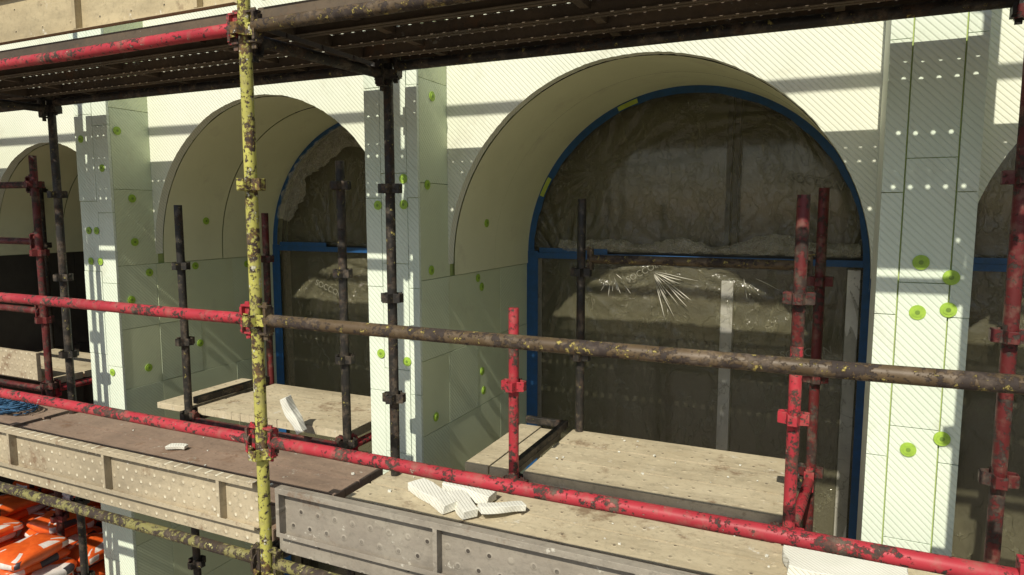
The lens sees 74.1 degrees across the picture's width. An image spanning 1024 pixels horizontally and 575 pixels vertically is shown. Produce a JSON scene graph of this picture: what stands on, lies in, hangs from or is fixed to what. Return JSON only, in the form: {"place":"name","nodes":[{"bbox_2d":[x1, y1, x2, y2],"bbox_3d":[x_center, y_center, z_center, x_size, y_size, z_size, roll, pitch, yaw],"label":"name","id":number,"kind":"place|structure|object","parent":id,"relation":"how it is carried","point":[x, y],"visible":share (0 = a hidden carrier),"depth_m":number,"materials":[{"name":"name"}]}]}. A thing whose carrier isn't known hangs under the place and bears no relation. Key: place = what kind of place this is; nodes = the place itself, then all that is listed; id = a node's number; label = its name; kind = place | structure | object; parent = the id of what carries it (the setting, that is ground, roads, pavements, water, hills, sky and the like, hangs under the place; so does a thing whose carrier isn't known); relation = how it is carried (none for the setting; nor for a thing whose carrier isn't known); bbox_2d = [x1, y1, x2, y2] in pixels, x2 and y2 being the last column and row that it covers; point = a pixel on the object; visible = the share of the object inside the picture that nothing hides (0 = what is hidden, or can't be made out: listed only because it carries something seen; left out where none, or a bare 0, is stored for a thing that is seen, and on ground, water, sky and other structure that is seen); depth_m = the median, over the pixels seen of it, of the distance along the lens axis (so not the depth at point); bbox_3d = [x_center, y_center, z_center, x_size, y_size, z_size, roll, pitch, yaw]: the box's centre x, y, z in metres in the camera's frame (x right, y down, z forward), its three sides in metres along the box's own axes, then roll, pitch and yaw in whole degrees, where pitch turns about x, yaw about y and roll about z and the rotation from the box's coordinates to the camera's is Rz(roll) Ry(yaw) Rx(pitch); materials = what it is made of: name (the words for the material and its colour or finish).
{"place":"outdoors","nodes":[
{"label":"outdoors","id":0,"kind":"place"},
{"bbox_2d":[0,252,88,483],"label":"pier side boards","id":1,"kind":"object","parent":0,"point":[18,274],"visible":0.11,"depth_m":6.14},
{"bbox_2d":[0,251,93,495],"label":"pier side boards","id":2,"kind":"object","parent":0,"point":[20,331],"visible":0.09,"depth_m":6.00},
{"bbox_2d":[68,28,137,574],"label":"pier front boards","id":3,"kind":"object","parent":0,"point":[93,154],"visible":0.57,"depth_m":4.67,"materials":[{"name":"white"}]},
{"bbox_2d":[103,21,252,574],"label":"pier side boards","id":4,"kind":"object","parent":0,"point":[226,347],"visible":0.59,"depth_m":5.06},
{"bbox_2d":[108,107,278,574],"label":"pier side boards","id":5,"kind":"object","parent":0,"point":[130,157],"visible":0.45,"depth_m":4.86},
{"bbox_2d":[157,161,371,574],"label":"scaffold platform","id":6,"kind":"structure","parent":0,"point":[339,416],"depth_m":4.28,"materials":[{"name":"black paint"}]},
{"bbox_2d":[279,395,305,432],"bbox_3d":[-1.258,0.731,3.896,0.158,0.217,0.055,2,7,16],"label":"foam offcut","id":7,"kind":"object","parent":6,"relation":"on","point":[291,411],"visible":1,"depth_m":3.87,"materials":[{"name":"white plastic"}]},
{"bbox_2d":[282,126,366,247],"bbox_3d":[-1.051,-0.837,5.509,2.154,1.112,0.070,3,7,24],"label":"window frame","id":8,"kind":"object","parent":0,"point":[316,149],"visible":0.11,"depth_m":5.78,"materials":[{"name":"blue metal"}]},
{"bbox_2d":[287,130,371,574],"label":"window glass","id":9,"kind":"object","parent":8,"relation":"in","point":[307,375],"visible":0.12,"depth_m":5.89,"materials":[{"name":"clear glass"}]},
{"bbox_2d":[363,24,423,473],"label":"pier front boards","id":10,"kind":"object","parent":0,"point":[407,163],"visible":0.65,"depth_m":3.65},
{"bbox_2d":[418,19,508,476],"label":"pier side boards","id":11,"kind":"object","parent":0,"point":[473,307],"visible":0.59,"depth_m":4.04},
{"bbox_2d":[417,77,526,473],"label":"pier side boards","id":12,"kind":"object","parent":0,"point":[463,380],"visible":0.45,"depth_m":3.88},
{"bbox_2d":[465,188,833,542],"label":"scaffold platform","id":13,"kind":"structure","parent":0,"point":[594,463],"depth_m":3.29,"materials":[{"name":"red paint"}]},
{"bbox_2d":[951,143,1023,567],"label":"window glass","id":14,"kind":"object","parent":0,"point":[974,455],"visible":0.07,"depth_m":3.96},
{"label":"ground","id":15,"kind":"structure","parent":0,"visible":0},
{"bbox_2d":[0,155,91,547],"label":"scaffold platform","id":16,"kind":"structure","parent":15,"relation":"on","point":[46,367],"depth_m":4.93,"materials":[{"name":"black paint"}]},
{"bbox_2d":[0,12,975,560],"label":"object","id":17,"kind":"object","parent":15,"relation":"on","point":[452,266],"visible":0.16,"depth_m":2.73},
{"bbox_2d":[0,34,75,207],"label":"arch spandrel","id":18,"kind":"object","parent":17,"relation":"attached to","point":[23,133],"visible":0.22,"depth_m":5.34,"materials":[{"name":"white paint"}]},
{"bbox_2d":[0,144,83,255],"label":"arch intrados","id":19,"kind":"object","parent":17,"relation":"attached to","point":[16,216],"visible":0.15,"depth_m":5.87,"materials":[{"name":"beige paint"}]},
{"bbox_2d":[164,96,339,262],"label":"arch intrados","id":20,"kind":"object","parent":17,"relation":"attached to","point":[211,162],"visible":0.41,"depth_m":5.16,"materials":[{"name":"beige paint"}]},
{"bbox_2d":[279,127,360,221],"bbox_3d":[-1.429,-0.934,5.489,1.311,0.814,0.063,3,7,24],"label":"plastic gathered strip","id":21,"kind":"object","parent":20,"relation":"attached to","point":[310,170],"visible":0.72,"depth_m":5.62,"materials":[{"name":"clear plastic"}]},
{"bbox_2d":[278,128,366,245],"bbox_3d":[-1.084,-0.854,5.434,2.142,1.053,0.049,3,7,24],"label":"plastic sheet","id":22,"kind":"object","parent":20,"relation":"attached to","point":[316,192],"visible":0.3,"depth_m":5.68,"materials":[{"name":"clear plastic"}]},
{"bbox_2d":[143,0,364,253],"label":"arch spandrel","id":23,"kind":"object","parent":17,"relation":"attached to","point":[178,123],"visible":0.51,"depth_m":4.55,"materials":[{"name":"white paint"}]},
{"bbox_2d":[280,251,300,563],"bbox_3d":[-1.088,1.347,5.739,2.094,3.270,0.120,3,7,24],"label":"window mullion","id":24,"kind":"structure","parent":17,"relation":"attached to","point":[287,311],"depth_m":6.05},
{"bbox_2d":[272,123,366,574],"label":"masking tape","id":25,"kind":"object","parent":17,"relation":"attached to","point":[297,246],"visible":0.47,"depth_m":5.86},
{"bbox_2d":[281,251,370,446],"bbox_3d":[-1.085,0.654,5.597,2.142,1.880,0.055,3,7,24],"label":"plastic sheet","id":26,"kind":"object","parent":17,"relation":"attached to","point":[316,340],"visible":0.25,"depth_m":5.77,"materials":[{"name":"plastic"}]},
{"bbox_2d":[315,280,338,294],"bbox_3d":[-1.536,0.008,5.693,0.293,0.049,0.001,24,15,21],"label":"film print","id":27,"kind":"object","parent":26,"relation":"attached to","point":[328,288],"visible":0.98,"depth_m":5.70},
{"bbox_2d":[272,54,748,110],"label":"wall","id":28,"kind":"structure","parent":17,"relation":"attached to","point":[604,62],"depth_m":4.53,"materials":[{"name":"beige paint"}]},
{"bbox_2d":[78,91,959,456],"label":"dowel caps","id":29,"kind":"object","parent":17,"relation":"attached to","point":[918,313],"visible":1,"depth_m":3.57,"materials":[{"name":"green plastic"}]},
{"bbox_2d":[455,55,870,286],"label":"arch intrados","id":30,"kind":"object","parent":17,"relation":"attached to","point":[516,163],"visible":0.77,"depth_m":4.07,"materials":[{"name":"beige paint"}]},
{"bbox_2d":[534,93,859,257],"bbox_3d":[1.134,-0.757,4.418,2.199,1.082,0.045,3,7,24],"label":"plastic sheet","id":31,"kind":"object","parent":30,"relation":"attached to","point":[721,197],"visible":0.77,"depth_m":4.41,"materials":[{"name":"plastic"}]},
{"bbox_2d":[560,235,860,256],"bbox_3d":[1.188,-0.282,4.372,1.891,0.139,0.061,3,7,24],"label":"plastic gathered strip","id":32,"kind":"object","parent":30,"relation":"attached to","point":[689,251],"visible":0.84,"depth_m":4.24,"materials":[{"name":"plastic"}]},
{"bbox_2d":[446,6,885,277],"bbox_3d":[0.622,-0.977,3.357,2.137,1.790,0.060,3,7,24],"label":"arch spandrel","id":33,"kind":"object","parent":17,"relation":"attached to","point":[828,81],"visible":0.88,"depth_m":3.07,"materials":[{"name":"white paint"}]},
{"bbox_2d":[526,85,870,539],"bbox_3d":[1.112,0.902,4.553,2.210,4.414,0.014,3,7,24],"label":"masking tape","id":34,"kind":"object","parent":17,"relation":"attached to","point":[570,253],"visible":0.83,"depth_m":4.22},
{"bbox_2d":[540,99,637,196],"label":"lime tape strips","id":35,"kind":"object","parent":34,"relation":"attached to","point":[620,108],"visible":1,"depth_m":4.50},
{"bbox_2d":[534,93,863,266],"bbox_3d":[1.169,-0.740,4.497,2.211,1.140,0.070,3,7,24],"label":"window frame","id":36,"kind":"object","parent":17,"relation":"attached to","point":[729,168],"visible":0.31,"depth_m":4.38,"materials":[{"name":"metal"}]},
{"bbox_2d":[540,95,862,537],"bbox_3d":[1.188,0.883,4.717,2.207,4.416,0.001,3,7,24],"label":"window glass","id":37,"kind":"object","parent":36,"relation":"in","point":[699,308],"visible":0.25,"depth_m":4.59,"materials":[{"name":"glass"}]},
{"bbox_2d":[537,258,860,537],"bbox_3d":[1.132,1.458,4.728,2.151,3.270,0.120,3,7,24],"label":"window mullion","id":38,"kind":"structure","parent":17,"relation":"attached to","point":[849,355],"depth_m":4.23},
{"bbox_2d":[538,258,862,535],"bbox_3d":[1.133,0.765,4.583,2.199,1.880,0.052,3,7,24],"label":"plastic sheet","id":39,"kind":"object","parent":17,"relation":"attached to","point":[733,386],"visible":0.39,"depth_m":4.42,"materials":[{"name":"plastic"}]},
{"bbox_2d":[626,265,660,281],"bbox_3d":[0.882,-0.108,4.566,0.251,0.042,0.001,-29,-7,25],"label":"film print","id":40,"kind":"object","parent":39,"relation":"attached to","point":[640,270],"visible":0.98,"depth_m":4.58},
{"bbox_2d":[598,272,774,317],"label":"plastic creases","id":41,"kind":"object","parent":39,"relation":"attached to","point":[669,287],"visible":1,"depth_m":4.50,"materials":[{"name":"plastic"}]},
{"bbox_2d":[780,346,831,356],"bbox_3d":[1.813,0.402,4.193,0.293,0.049,0.001,-10,2,25],"label":"film print","id":42,"kind":"object","parent":39,"relation":"attached to","point":[830,352],"visible":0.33,"depth_m":4.18},
{"bbox_2d":[856,20,890,539],"bbox_3d":[1.802,0.677,3.460,0.074,5.100,1.478,3,7,24],"label":"insulation panel","id":43,"kind":"object","parent":17,"relation":"attached to","point":[874,258],"visible":1,"depth_m":2.85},
{"bbox_2d":[861,10,991,555],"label":"pier front boards","id":44,"kind":"object","parent":17,"relation":"attached to","point":[939,47],"visible":0.91,"depth_m":2.63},
{"bbox_2d":[952,272,1023,558],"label":"plastic sheet","id":45,"kind":"object","parent":17,"relation":"attached to","point":[989,407],"visible":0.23,"depth_m":3.82,"materials":[{"name":"clear plastic"}]},
{"bbox_2d":[973,258,1006,271],"bbox_3d":[3.329,1.022,3.545,2.173,4.396,0.014,3,7,24],"label":"masking tape","id":46,"kind":"object","parent":17,"relation":"attached to","point":[990,264],"visible":0.05,"depth_m":3.73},
{"bbox_2d":[977,8,1023,201],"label":"arch spandrel","id":47,"kind":"object","parent":17,"relation":"attached to","point":[1003,89],"visible":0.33,"depth_m":2.72,"materials":[{"name":"white paint"}]},
{"bbox_2d":[0,0,1023,574],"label":"scaffolding","id":48,"kind":"object","parent":15,"relation":"on","point":[318,502],"visible":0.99,"depth_m":2.76,"materials":[{"name":"red metal"}]},
{"bbox_2d":[0,398,38,415],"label":"blue net bundle","id":49,"kind":"object","parent":48,"relation":"on","point":[9,406],"visible":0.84,"depth_m":4.54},
{"bbox_2d":[167,444,185,449],"bbox_3d":[-1.908,0.906,3.850,0.102,0.022,0.049,1,6,7],"label":"foam offcut","id":50,"kind":"object","parent":48,"relation":"on","point":[176,447],"visible":1,"depth_m":3.83,"materials":[{"name":"white plastic"}]},
{"bbox_2d":[407,478,456,513],"bbox_3d":[-0.365,0.971,3.173,0.102,0.043,0.357,-5,8,-37],"label":"foam offcut","id":51,"kind":"object","parent":48,"relation":"on","point":[436,497],"visible":0.94,"depth_m":3.14,"materials":[{"name":"white plastic"}]},
{"bbox_2d":[132,430,769,567],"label":"foam crumbs","id":52,"kind":"object","parent":48,"relation":"on","point":[766,555],"visible":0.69,"depth_m":3.34,"materials":[{"name":"white plastic"}]},
{"bbox_2d":[449,491,478,520],"bbox_3d":[-0.217,0.981,3.056,0.080,0.042,0.229,-3,7,-23],"label":"foam offcut","id":53,"kind":"object","parent":48,"relation":"on","point":[467,507],"visible":0.91,"depth_m":3.01,"materials":[{"name":"white plastic"}]},
{"bbox_2d":[445,482,496,503],"bbox_3d":[-0.192,0.962,3.202,0.272,0.051,0.092,4,7,33],"label":"foam offcut","id":54,"kind":"object","parent":48,"relation":"on","point":[483,496],"visible":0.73,"depth_m":3.16,"materials":[{"name":"white plastic"}]},
{"bbox_2d":[478,500,523,513],"bbox_3d":[-0.049,0.973,3.004,0.211,0.052,0.052,-3,7,-26],"label":"foam offcut","id":55,"kind":"object","parent":48,"relation":"on","point":[506,506],"visible":1,"depth_m":2.99,"materials":[{"name":"white plastic"}]},
{"bbox_2d":[782,545,908,574],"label":"foam board","id":56,"kind":"object","parent":48,"relation":"on","point":[799,561],"visible":0.73,"depth_m":2.51,"materials":[{"name":"white plastic"}]},
{"bbox_2d":[295,75,823,133],"bbox_3d":[0.610,0.229,6.621,10.150,5.300,5.570,3,7,24],"label":"building mass","id":57,"kind":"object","parent":15,"relation":"on","point":[755,86],"depth_m":5.10,"materials":[{"name":"beige paint"}]},
{"bbox_3d":[-3.861,2.938,5.613,1.800,0.135,1.150,3,7,24],"label":"pallet","id":58,"kind":"object","parent":15,"relation":"on","visible":0},
{"bbox_2d":[0,480,105,574],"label":"cement bag stack","id":59,"kind":"object","parent":58,"relation":"on","point":[32,542],"visible":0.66,"depth_m":5.08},
{"bbox_3d":[3.130,-0.539,2.936,2.161,1.147,1.179,3,7,24],"label":"arch underside","id":60,"kind":"object","parent":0,"visible":0},
{"bbox_2d":[976,145,1015,238],"bbox_3d":[3.352,-0.637,3.411,2.162,1.063,0.025,3,7,24],"label":"plastic sheet","id":61,"kind":"object","parent":60,"relation":"attached to","point":[991,203],"visible":0.16,"depth_m":3.73,"materials":[{"name":"plastic"}]}
]}

